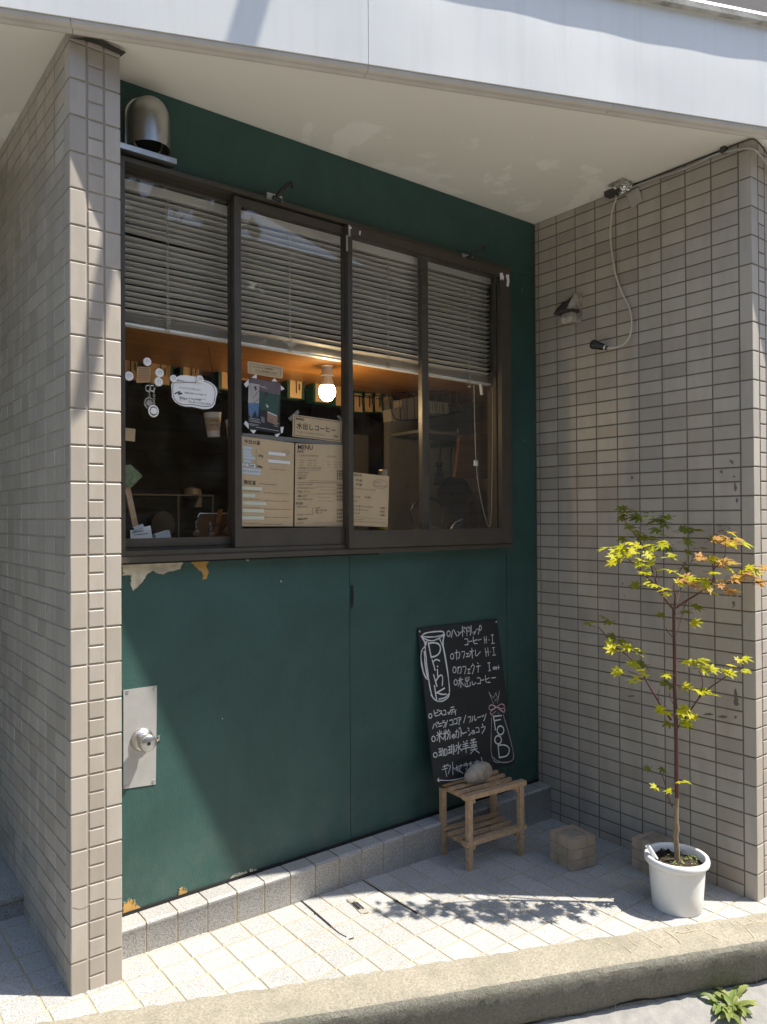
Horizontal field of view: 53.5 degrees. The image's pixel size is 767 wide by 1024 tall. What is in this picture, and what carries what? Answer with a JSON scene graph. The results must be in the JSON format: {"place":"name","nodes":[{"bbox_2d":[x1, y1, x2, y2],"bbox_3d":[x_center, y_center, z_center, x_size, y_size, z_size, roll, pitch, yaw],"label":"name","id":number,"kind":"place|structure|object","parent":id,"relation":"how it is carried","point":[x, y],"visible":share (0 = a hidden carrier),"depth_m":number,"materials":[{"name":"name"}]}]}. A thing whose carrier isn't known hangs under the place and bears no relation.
{"place":"outdoors","nodes":[
{"label":"outdoors","id":0,"kind":"place"},
{"bbox_2d":[125,307,311,547],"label":"interior back wall","id":1,"kind":"structure","parent":0,"point":[173,448],"depth_m":4.65,"materials":[{"name":"black paint"}]},
{"bbox_2d":[125,192,465,336],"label":"interior ceiling","id":2,"kind":"structure","parent":0,"point":[151,240],"depth_m":4.07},
{"bbox_2d":[0,818,766,1023],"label":"floor paving","id":3,"kind":"structure","parent":0,"point":[502,896],"depth_m":2.37,"materials":[{"name":"tile"}]},
{"bbox_2d":[0,856,23,920],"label":"neighbour step","id":4,"kind":"object","parent":3,"relation":"on","point":[11,899],"visible":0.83,"depth_m":2.39,"materials":[{"name":"grey stone"}]},
{"bbox_2d":[119,80,550,959],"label":"green wall","id":5,"kind":"structure","parent":3,"relation":"on","point":[293,758],"depth_m":2.62,"materials":[{"name":"paint"}]},
{"bbox_2d":[123,685,156,788],"bbox_3d":[-0.707,0.672,2.246,0.102,0.297,0.060,0,-1,-38],"label":"door knob","id":6,"kind":"object","parent":5,"relation":"attached to","point":[139,732],"depth_m":2.26,"materials":[{"name":"metal"}]},
{"bbox_2d":[120,95,176,168],"bbox_3d":[-0.702,-1.148,2.254,0.178,0.196,0.090,0,-1,-38],"label":"vent hood","id":7,"kind":"object","parent":5,"relation":"attached to","point":[146,128],"visible":1,"depth_m":2.24,"materials":[{"name":"silver metal"}]},
{"bbox_2d":[119,155,513,564],"bbox_3d":[-0.139,-0.442,2.755,1.666,1.196,0.130,0,-1,-38],"label":"sliding window","id":8,"kind":"structure","parent":5,"relation":"attached to","point":[238,542],"depth_m":2.69,"materials":[{"name":"brown metal"}]},
{"bbox_2d":[125,372,132,380],"bbox_3d":[-0.754,-0.402,2.253,0.027,0.027,0.006,0,-1,-38],"label":"badge","id":9,"kind":"object","parent":8,"relation":"attached to","point":[128,376],"visible":0.94,"depth_m":2.25,"materials":[{"name":"white plastic"}]},
{"bbox_2d":[125,428,134,441],"bbox_3d":[-0.786,-0.240,2.362,0.032,0.041,0.001,0,-1,-38],"label":"price tag","id":10,"kind":"object","parent":8,"relation":"hanging from","point":[129,434],"visible":1,"depth_m":2.36,"materials":[{"name":"paper"}]},
{"bbox_2d":[136,367,150,382],"bbox_3d":[-0.720,-0.412,2.287,0.045,0.054,0.002,0,-1,-38],"label":"price note","id":11,"kind":"object","parent":8,"relation":"attached to","point":[143,374],"visible":1,"depth_m":2.29,"materials":[{"name":"brown paper"}]},
{"bbox_2d":[143,358,150,365],"bbox_3d":[-0.710,-0.452,2.288,0.025,0.025,0.006,0,-1,-38],"label":"badge","id":12,"kind":"object","parent":8,"relation":"attached to","point":[146,361],"visible":1,"depth_m":2.29,"materials":[{"name":"white plastic"}]},
{"bbox_2d":[144,385,154,408],"bbox_3d":[-0.706,-0.346,2.292,0.034,0.074,0.008,0,-1,-38],"label":"key ring","id":13,"kind":"object","parent":8,"relation":"hanging from","point":[148,402],"visible":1,"depth_m":2.29,"materials":[{"name":"metal"}]},
{"bbox_2d":[148,385,158,416],"bbox_3d":[-0.693,-0.334,2.292,0.034,0.097,0.008,0,-1,-38],"label":"key ring","id":14,"kind":"object","parent":8,"relation":"hanging from","point":[154,410],"visible":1,"depth_m":2.29,"materials":[{"name":"metal"}]},
{"bbox_2d":[154,377,162,385],"bbox_3d":[-0.682,-0.395,2.309,0.027,0.027,0.006,0,-1,-38],"label":"badge","id":15,"kind":"object","parent":8,"relation":"attached to","point":[158,381],"visible":1,"depth_m":2.31,"materials":[{"name":"white plastic"}]},
{"bbox_2d":[155,368,163,376],"bbox_3d":[-0.680,-0.423,2.311,0.027,0.027,0.006,0,-1,-38],"label":"badge","id":16,"kind":"object","parent":8,"relation":"attached to","point":[159,372],"visible":1,"depth_m":2.31,"materials":[{"name":"white plastic"}]},
{"bbox_2d":[171,375,216,408],"bbox_3d":[-0.592,-0.375,2.386,0.154,0.101,0.002,0,-1,-38],"label":"campaign notice","id":17,"kind":"object","parent":8,"relation":"attached to","point":[189,391],"visible":1,"depth_m":2.38,"materials":[{"name":"white paper"}]},
{"bbox_2d":[170,375,176,381],"bbox_3d":[-0.645,-0.410,2.338,0.023,0.023,0.006,0,-1,-38],"label":"badge","id":18,"kind":"object","parent":17,"relation":"attached to","point":[173,378],"visible":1,"depth_m":2.34,"materials":[{"name":"white plastic"}]},
{"bbox_2d":[196,375,203,382],"bbox_3d":[-0.577,-0.418,2.392,0.024,0.024,0.006,0,-1,-38],"label":"badge","id":19,"kind":"object","parent":17,"relation":"attached to","point":[199,379],"visible":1,"depth_m":2.39,"materials":[{"name":"white plastic"}]},
{"bbox_2d":[244,374,283,436],"bbox_3d":[-0.395,-0.353,2.526,0.153,0.204,0.003,0,-1,-38],"label":"poster","id":20,"kind":"object","parent":8,"relation":"attached to","point":[264,396],"visible":1,"depth_m":2.52,"materials":[{"name":"multicoloured paper"}]},
{"bbox_2d":[247,361,282,378],"bbox_3d":[-0.392,-0.472,2.530,0.134,0.044,0.002,0,-1,-38],"label":"notice card","id":21,"kind":"object","parent":8,"relation":"attached to","point":[262,369],"visible":1,"depth_m":2.53,"materials":[{"name":"paper"}]},
{"bbox_2d":[242,436,293,525],"bbox_3d":[-0.383,-0.099,2.532,0.202,0.295,0.004,0,-1,-38],"label":"bean menu","id":22,"kind":"object","parent":8,"relation":"attached to","point":[267,481],"visible":1,"depth_m":2.53,"materials":[{"name":"paper"}]},
{"bbox_2d":[266,181,293,202],"bbox_3d":[-0.338,-1.056,2.501,0.063,0.054,0.075,0,-1,-38],"label":"awning bracket","id":23,"kind":"object","parent":8,"relation":"attached to","point":[277,197],"visible":1,"depth_m":2.51,"materials":[{"name":"metal"}]},
{"bbox_2d":[242,433,341,444],"bbox_3d":[-0.302,-0.246,2.600,0.411,0.022,0.001,0,-1,-38],"label":"sleeve strip","id":24,"kind":"object","parent":8,"relation":"attached to","point":[288,439],"visible":1,"depth_m":2.59,"materials":[{"name":"grey plastic"}]},
{"bbox_2d":[125,179,492,526],"bbox_3d":[-0.174,-0.473,2.789,1.612,1.074,0.039,0,-1,-38],"label":"venetian blind","id":25,"kind":"object","parent":8,"relation":"attached to","point":[167,324],"visible":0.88,"depth_m":2.67,"materials":[{"name":"white metal"}]},
{"bbox_2d":[288,410,341,441],"bbox_3d":[-0.232,-0.300,2.654,0.231,0.101,0.004,0,-1,-38],"label":"cold brew sign","id":26,"kind":"object","parent":8,"relation":"attached to","point":[316,428],"visible":1,"depth_m":2.65,"materials":[{"name":"paper"}]},
{"bbox_2d":[294,443,343,526],"bbox_3d":[-0.221,-0.093,2.659,0.210,0.292,0.002,0,-1,-38],"label":"drink menu","id":27,"kind":"object","parent":8,"relation":"attached to","point":[318,487],"visible":1,"depth_m":2.66,"materials":[{"name":"paper"}]},
{"bbox_2d":[353,472,388,526],"bbox_3d":[-0.045,-0.043,2.764,0.169,0.198,0.002,0,-1,-38],"label":"food menu","id":28,"kind":"object","parent":8,"relation":"attached to","point":[371,495],"visible":1,"depth_m":2.76,"materials":[{"name":"paper"}]},
{"bbox_2d":[378,469,388,475],"bbox_3d":[0.000,-0.145,2.910,0.040,0.035,0.040,0,-1,-38],"label":"metal tin","id":29,"kind":"object","parent":8,"relation":"attached to","point":[383,472],"visible":0.62,"depth_m":2.89,"materials":[{"name":"silver metal"}]},
{"bbox_2d":[462,244,484,260],"bbox_3d":[0.362,-1.040,3.047,0.063,0.054,0.075,0,-1,-38],"label":"awning bracket","id":30,"kind":"object","parent":8,"relation":"on","point":[473,253],"visible":1,"depth_m":3.05,"materials":[{"name":"metal"}]},
{"bbox_2d":[0,0,766,223],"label":"shop canopy","id":31,"kind":"object","parent":5,"relation":"on","point":[534,111],"visible":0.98,"depth_m":2.37,"materials":[{"name":"beige paint"}]},
{"bbox_2d":[590,195,631,349],"bbox_3d":[0.907,-0.954,3.033,0.180,0.612,0.039,-1,-1,41],"label":"cable","id":32,"kind":"object","parent":31,"relation":"hanging from","point":[596,344],"visible":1,"depth_m":3.03,"materials":[{"name":"black plastic"}]},
{"bbox_2d":[604,178,641,208],"bbox_3d":[0.923,-1.237,2.984,0.087,0.096,0.150,0,-1,-38],"label":"foil tape","id":33,"kind":"object","parent":31,"relation":"attached to","point":[622,186],"visible":1,"depth_m":2.98,"materials":[{"name":"metal"}]},
{"bbox_2d":[633,138,766,187],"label":"soffit cable","id":34,"kind":"object","parent":31,"relation":"attached to","point":[724,149],"visible":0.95,"depth_m":2.72,"materials":[{"name":"black plastic"}]},
{"bbox_2d":[705,0,766,12],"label":"wall","id":35,"kind":"structure","parent":31,"relation":"on","point":[758,5],"depth_m":3.06,"materials":[{"name":"white paint"}]},
{"bbox_2d":[301,880,416,938],"bbox_3d":[-0.088,1.295,2.496,0.280,0.012,0.298,0,-1,-38],"label":"floor hatch","id":36,"kind":"object","parent":3,"relation":"on","point":[357,906],"visible":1,"depth_m":2.49,"materials":[{"name":"silver metal"}]},
{"bbox_2d":[310,281,487,529],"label":"interior side wall","id":37,"kind":"structure","parent":3,"relation":"on","point":[371,426],"depth_m":4.39,"materials":[{"name":"paint"}]},
{"bbox_2d":[384,399,472,529],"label":"kitchen wall","id":38,"kind":"structure","parent":3,"relation":"on","point":[401,460],"depth_m":3.74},
{"bbox_2d":[323,434,368,530],"bbox_3d":[-0.063,-0.110,3.797,0.552,0.540,0.022,0,-1,-38],"label":"cabinet","id":39,"kind":"object","parent":38,"relation":"attached to","point":[360,453],"visible":0.04,"depth_m":3.75,"materials":[{"name":"brown wood"}]},
{"bbox_2d":[391,430,477,441],"bbox_3d":[0.315,-0.371,3.741,0.538,0.013,0.218,0,-1,-38],"label":"kitchen shelf","id":40,"kind":"object","parent":38,"relation":"attached to","point":[443,436],"visible":0.5,"depth_m":3.63,"materials":[{"name":"brown wood"}]},
{"bbox_2d":[433,443,443,484],"bbox_3d":[0.278,-0.238,3.762,0.080,0.209,0.012,0,-1,-38],"label":"spatula","id":41,"kind":"object","parent":40,"relation":"hanging from","point":[439,463],"visible":1,"depth_m":3.76,"materials":[{"name":"black plastic"}]},
{"bbox_2d":[437,445,471,512],"bbox_3d":[0.347,-0.163,3.757,0.182,0.334,0.060,0,0,-14],"label":"frying pan","id":42,"kind":"object","parent":40,"relation":"hanging from","point":[454,494],"visible":0.86,"depth_m":3.78,"materials":[{"name":"black metal"}]},
{"bbox_2d":[453,434,487,478],"bbox_3d":[0.452,-0.274,3.669,0.308,0.230,0.018,0,-1,-38],"label":"cutting board","id":43,"kind":"object","parent":40,"relation":"hanging from","point":[464,466],"visible":0.57,"depth_m":3.63,"materials":[{"name":"brown wood"}]},
{"bbox_2d":[430,442,450,473],"bbox_3d":[0.288,-0.274,3.849,0.140,0.166,0.004,0,-1,-38],"label":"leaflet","id":44,"kind":"object","parent":38,"relation":"attached to","point":[445,452],"visible":0.79,"depth_m":3.86,"materials":[{"name":"grey paper"}]},
{"bbox_2d":[439,769,526,870],"bbox_3d":[0.377,1.178,2.923,0.304,0.283,0.178,0,-1,-33],"label":"plant stand","id":45,"kind":"object","parent":3,"relation":"on","point":[468,841],"visible":0.94,"depth_m":2.91,"materials":[{"name":"brown wood"}]},
{"bbox_2d":[417,619,514,786],"bbox_3d":[0.333,0.742,3.033,0.444,0.586,0.098,0,-1,-38],"label":"chalkboard","id":46,"kind":"object","parent":45,"relation":"on","point":[466,706],"visible":1,"depth_m":3.02,"materials":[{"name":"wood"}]},
{"bbox_2d":[464,762,491,784],"bbox_3d":[0.363,1.000,2.926,0.128,0.070,0.065,-16,8,-31],"label":"stone","id":47,"kind":"object","parent":45,"relation":"on","point":[478,773],"visible":1,"depth_m":2.90,"materials":[{"name":"grey stone"}]},
{"bbox_2d":[550,824,594,871],"bbox_3d":[0.714,1.265,2.872,0.118,0.113,0.118,0,-1,-30],"label":"brick block","id":48,"kind":"object","parent":3,"relation":"on","point":[572,847],"depth_m":2.83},
{"bbox_2d":[487,139,766,901],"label":"tiled wall","id":49,"kind":"structure","parent":3,"relation":"on","point":[662,410],"depth_m":2.90,"materials":[{"name":"tile"}]},
{"bbox_2d":[554,292,582,323],"bbox_3d":[0.770,-0.856,3.196,0.073,0.130,0.106,0,-1,-38],"label":"wall lamp","id":50,"kind":"object","parent":49,"relation":"attached to","point":[569,311],"visible":1,"depth_m":3.18,"materials":[{"name":"plastic"}]},
{"bbox_3d":[-0.150,0.149,3.093,2.068,0.032,0.422,0,-1,-38],"label":"service counter","id":51,"kind":"object","parent":49,"relation":"attached to","visible":0},
{"bbox_2d":[126,485,137,527],"bbox_3d":[-0.787,-0.022,2.366,0.046,0.143,0.012,0,-1,-38],"label":"easel leg","id":52,"kind":"object","parent":51,"relation":"on","point":[131,511],"visible":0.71,"depth_m":2.36,"materials":[{"name":"brown wood"}]},
{"bbox_2d":[125,464,141,487],"bbox_3d":[-0.776,-0.111,2.357,0.060,0.072,0.004,0,-1,-38],"label":"greeting card","id":53,"kind":"object","parent":52,"relation":"on","point":[133,475],"visible":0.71,"depth_m":2.35,"materials":[{"name":"green paper"}]},
{"bbox_2d":[130,526,152,537],"bbox_3d":[-0.752,0.064,2.365,0.072,0.043,0.002,0,-1,-38],"label":"info card","id":54,"kind":"object","parent":51,"relation":"on","point":[145,532],"visible":0.99,"depth_m":2.37,"materials":[{"name":"white paper"}]},
{"bbox_2d":[133,524,143,530],"bbox_3d":[-0.758,0.047,2.356,0.036,0.022,0.001,0,-1,-38],"label":"blue slip","id":55,"kind":"object","parent":54,"relation":"on","point":[140,526],"visible":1,"depth_m":2.35,"materials":[{"name":"blue paper"}]},
{"bbox_2d":[126,511,174,534],"bbox_3d":[-0.883,0.048,2.803,0.215,0.100,0.099,0,-1,-38],"label":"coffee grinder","id":56,"kind":"object","parent":51,"relation":"on","point":[159,521],"visible":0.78,"depth_m":2.79,"materials":[{"name":"black metal"}]},
{"bbox_2d":[152,530,170,537],"bbox_3d":[-0.716,0.073,2.457,0.052,0.027,0.030,0,-1,-38],"label":"blue tissue pack","id":57,"kind":"object","parent":51,"relation":"on","point":[164,534],"visible":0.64,"depth_m":2.45,"materials":[{"name":"blue paper"}]},
{"bbox_2d":[193,530,199,536],"bbox_3d":[-0.609,0.054,2.483,0.024,0.055,0.022,0,0,-10],"label":"wrapped sweet","id":58,"kind":"object","parent":51,"relation":"on","point":[196,533],"visible":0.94,"depth_m":2.48,"materials":[{"name":"brown plastic"}]},
{"bbox_2d":[197,509,227,536],"bbox_3d":[-0.574,0.031,2.591,0.128,0.122,0.022,0,-1,-38],"label":"tablet easel","id":59,"kind":"object","parent":51,"relation":"on","point":[216,524],"visible":0.61,"depth_m":2.59,"materials":[{"name":"brown wood"}]},
{"bbox_2d":[448,519,467,527],"bbox_3d":[0.313,0.080,3.341,0.130,0.101,0.093,0,-1,-38],"label":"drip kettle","id":60,"kind":"object","parent":51,"relation":"on","point":[457,524],"visible":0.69,"depth_m":3.32,"materials":[{"name":"metal"}]},
{"bbox_2d":[632,830,672,874],"bbox_3d":[1.011,1.272,2.831,0.118,0.113,0.118,0,-1,-31],"label":"brick block","id":61,"kind":"object","parent":3,"relation":"on","point":[640,842],"depth_m":2.83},
{"bbox_2d":[644,842,709,917],"bbox_3d":[0.987,1.238,2.560,0.209,0.174,0.209,0,-1,-38],"label":"plant pot","id":62,"kind":"object","parent":3,"relation":"on","point":[677,889],"visible":0.96,"depth_m":2.50,"materials":[{"name":"white plastic"}]},
{"bbox_2d":[646,844,657,858],"bbox_3d":[0.912,1.159,2.561,0.059,0.081,0.016,0,0,-1],"label":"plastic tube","id":63,"kind":"object","parent":62,"relation":"in","point":[651,851],"visible":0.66,"depth_m":2.55,"materials":[{"name":"white plastic"}]},
{"bbox_2d":[583,505,766,861],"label":"maple tree","id":64,"kind":"object","parent":62,"relation":"in","point":[684,711],"visible":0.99,"depth_m":2.54,"materials":[{"name":"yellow plant"}]},
{"bbox_2d":[410,496,444,529],"bbox_3d":[0.192,0.034,3.298,0.163,0.210,0.163,0,0,2],"label":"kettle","id":65,"kind":"object","parent":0,"point":[433,499],"visible":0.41,"depth_m":3.27,"materials":[{"name":"black metal"}]},
{"label":"road","id":66,"kind":"structure","parent":0,"visible":0},
{"bbox_2d":[0,34,125,996],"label":"tiled wall","id":67,"kind":"structure","parent":66,"relation":"on","point":[60,610],"depth_m":2.08,"materials":[{"name":"tile"}]},
{"bbox_2d":[35,913,766,1023],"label":"kerb","id":68,"kind":"structure","parent":66,"relation":"on","point":[587,978],"depth_m":2.17,"materials":[{"name":"concrete"}]},
{"bbox_2d":[524,978,766,1023],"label":"kerb foot crack","id":69,"kind":"object","parent":68,"relation":"on","point":[635,1000],"visible":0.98,"depth_m":2.26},
{"bbox_2d":[599,916,763,1010],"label":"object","id":70,"kind":"object","parent":68,"relation":"on","point":[680,942],"visible":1,"depth_m":2.32,"materials":[{"name":"grey concrete"}]},
{"bbox_2d":[697,984,758,1023],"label":"weed","id":71,"kind":"object","parent":66,"relation":"on","point":[730,998],"visible":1,"depth_m":2.28,"materials":[{"name":"green plant"}]},
{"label":"interior left wall","id":72,"kind":"structure","parent":0,"visible":0},
{"bbox_2d":[125,327,489,405],"bbox_3d":[-0.231,-0.602,3.189,2.078,0.065,0.615,0,-1,-38],"label":"overhead shelf","id":73,"kind":"object","parent":72,"relation":"attached to","point":[175,351],"visible":0.36,"depth_m":3.00,"materials":[{"name":"brown wood"}]},
{"bbox_2d":[201,347,221,436],"bbox_3d":[-0.594,-0.419,2.641,0.062,0.318,0.062,0,0,6],"label":"paper cup","id":74,"kind":"object","parent":73,"relation":"hanging from","point":[212,422],"visible":1,"depth_m":2.62,"materials":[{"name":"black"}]},
{"bbox_2d":[223,419,227,436],"bbox_3d":[-0.525,-0.398,2.656,0.054,0.360,0.054,0,0,7],"label":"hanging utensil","id":75,"kind":"object","parent":73,"relation":"hanging from","point":[226,420],"visible":0.22,"depth_m":2.64,"materials":[{"name":"black"}]},
{"bbox_2d":[173,374,381,399],"bbox_3d":[-0.618,-0.547,3.207,1.550,0.004,0.005,0,-1,-38],"label":"hanging rail","id":76,"kind":"object","parent":73,"relation":"attached to","point":[304,390],"visible":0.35,"depth_m":3.42,"materials":[{"name":"black metal"}]},
{"bbox_2d":[125,360,139,383],"bbox_3d":[-0.978,-0.562,2.909,0.079,0.126,0.067,0,-1,-38],"label":"coffee bag","id":77,"kind":"object","parent":76,"relation":"hanging from","point":[131,366],"visible":0.29,"depth_m":2.90,"materials":[{"name":"black"}]},
{"bbox_2d":[142,363,172,387],"bbox_3d":[-0.885,-0.562,2.982,0.103,0.138,0.067,0,-1,-38],"label":"coffee bag","id":78,"kind":"object","parent":76,"relation":"hanging from","point":[168,373],"visible":0.47,"depth_m":2.97,"materials":[{"name":"black"}]},
{"bbox_2d":[174,367,201,376],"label":"coffee bag","id":79,"kind":"object","parent":76,"relation":"hanging from","point":[178,371],"visible":0.32,"depth_m":3.03,"materials":[{"name":"black"}]},
{"bbox_2d":[212,372,227,391],"bbox_3d":[-0.656,-0.570,3.160,0.088,0.133,0.067,0,-1,-38],"label":"coffee bag","id":80,"kind":"object","parent":76,"relation":"hanging from","point":[221,381],"visible":0.18,"depth_m":3.13,"materials":[{"name":"black paper"}]},
{"bbox_2d":[280,380,303,400],"bbox_3d":[-0.401,-0.569,3.359,0.087,0.146,0.067,0,-1,-38],"label":"coffee bag","id":81,"kind":"object","parent":76,"relation":"hanging from","point":[292,391],"visible":0.57,"depth_m":3.34,"materials":[{"name":"black"}]},
{"bbox_2d":[306,383,330,404],"bbox_3d":[-0.292,-0.561,3.444,0.096,0.141,0.067,0,-1,-38],"label":"coffee bag","id":82,"kind":"object","parent":76,"relation":"hanging from","point":[312,396],"visible":0.26,"depth_m":3.41,"materials":[{"name":"black"}]},
{"bbox_2d":[326,386,340,408],"bbox_3d":[-0.210,-0.553,3.508,0.086,0.141,0.067,0,-1,-38],"label":"coffee bag","id":83,"kind":"object","parent":76,"relation":"hanging from","point":[336,401],"visible":0.16,"depth_m":3.48,"materials":[{"name":"black"}]},
{"bbox_2d":[353,391,364,414],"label":"coffee bag","id":84,"kind":"object","parent":76,"relation":"hanging from","point":[357,404],"visible":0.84,"depth_m":3.60,"materials":[{"name":"black"}]},
{"bbox_2d":[361,391,374,413],"bbox_3d":[-0.086,-0.526,3.655,0.075,0.103,0.067,0,-1,-38],"label":"coffee bag","id":85,"kind":"object","parent":76,"relation":"hanging from","point":[369,403],"visible":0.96,"depth_m":3.63,"materials":[{"name":"black paper"}]},
{"bbox_2d":[371,392,384,413],"bbox_3d":[-0.038,-0.532,3.693,0.076,0.104,0.067,0,-1,-38],"label":"coffee bag","id":86,"kind":"object","parent":76,"relation":"hanging from","point":[378,408],"visible":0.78,"depth_m":3.67,"materials":[{"name":"black paper"}]},
{"bbox_2d":[380,394,393,411],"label":"coffee bag","id":87,"kind":"object","parent":76,"relation":"hanging from","point":[387,397],"visible":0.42,"depth_m":3.70,"materials":[{"name":"black paper"}]},
{"bbox_2d":[319,366,335,401],"bbox_3d":[-0.224,-0.507,3.020,0.068,0.138,0.068,0,-1,-38],"label":"light bulb","id":88,"kind":"object","parent":73,"relation":"attached to","point":[327,391],"visible":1,"depth_m":3.00,"materials":[{"name":"white glass"}]},
{"bbox_2d":[390,390,472,420],"bbox_3d":[0.233,-0.503,3.539,0.520,0.185,0.006,0,-1,-38],"label":"wire basket","id":89,"kind":"object","parent":73,"relation":"hanging from","point":[400,419],"visible":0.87,"depth_m":3.52,"materials":[{"name":"black metal"}]},
{"bbox_2d":[383,407,399,422],"bbox_3d":[0.036,-0.443,3.462,0.056,0.069,0.060,0,-1,-38],"label":"carton","id":90,"kind":"object","parent":89,"relation":"in","point":[387,416],"visible":0.86,"depth_m":3.44,"materials":[{"name":"beige cardboard"}]},
{"bbox_2d":[393,396,418,419],"bbox_3d":[0.125,-0.481,3.531,0.156,0.121,0.060,0,-1,-38],"label":"carton","id":91,"kind":"object","parent":89,"relation":"in","point":[407,404],"visible":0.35,"depth_m":3.49,"materials":[{"name":"beige cardboard"}]},
{"bbox_2d":[429,401,447,415],"bbox_3d":[0.235,-0.492,3.616,0.125,0.052,0.082,0,-1,-38],"label":"perforated box","id":92,"kind":"object","parent":89,"relation":"in","point":[437,408],"visible":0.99,"depth_m":3.59,"materials":[{"name":"brown cardboard"}]},
{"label":"interior floor","id":93,"kind":"structure","parent":0,"visible":0},
{"bbox_3d":[-1.049,0.760,3.213,0.320,1.200,0.515,0,-1,-38],"label":"under counter fridge","id":94,"kind":"object","parent":93,"relation":"on","visible":0},
{"bbox_2d":[132,494,213,536],"bbox_3d":[-1.010,0.033,3.389,0.410,0.217,0.300,0,-1,-38],"label":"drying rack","id":95,"kind":"object","parent":94,"relation":"on","point":[177,496],"visible":0.31,"depth_m":3.32,"materials":[{"name":"brown wood"}]},
{"bbox_2d":[181,487,201,506],"bbox_3d":[-0.893,-0.070,3.544,0.096,0.095,0.096,0,-1,-38],"label":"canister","id":96,"kind":"object","parent":95,"relation":"on","point":[191,501],"visible":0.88,"depth_m":3.51,"materials":[{"name":"metal"}]}
]}

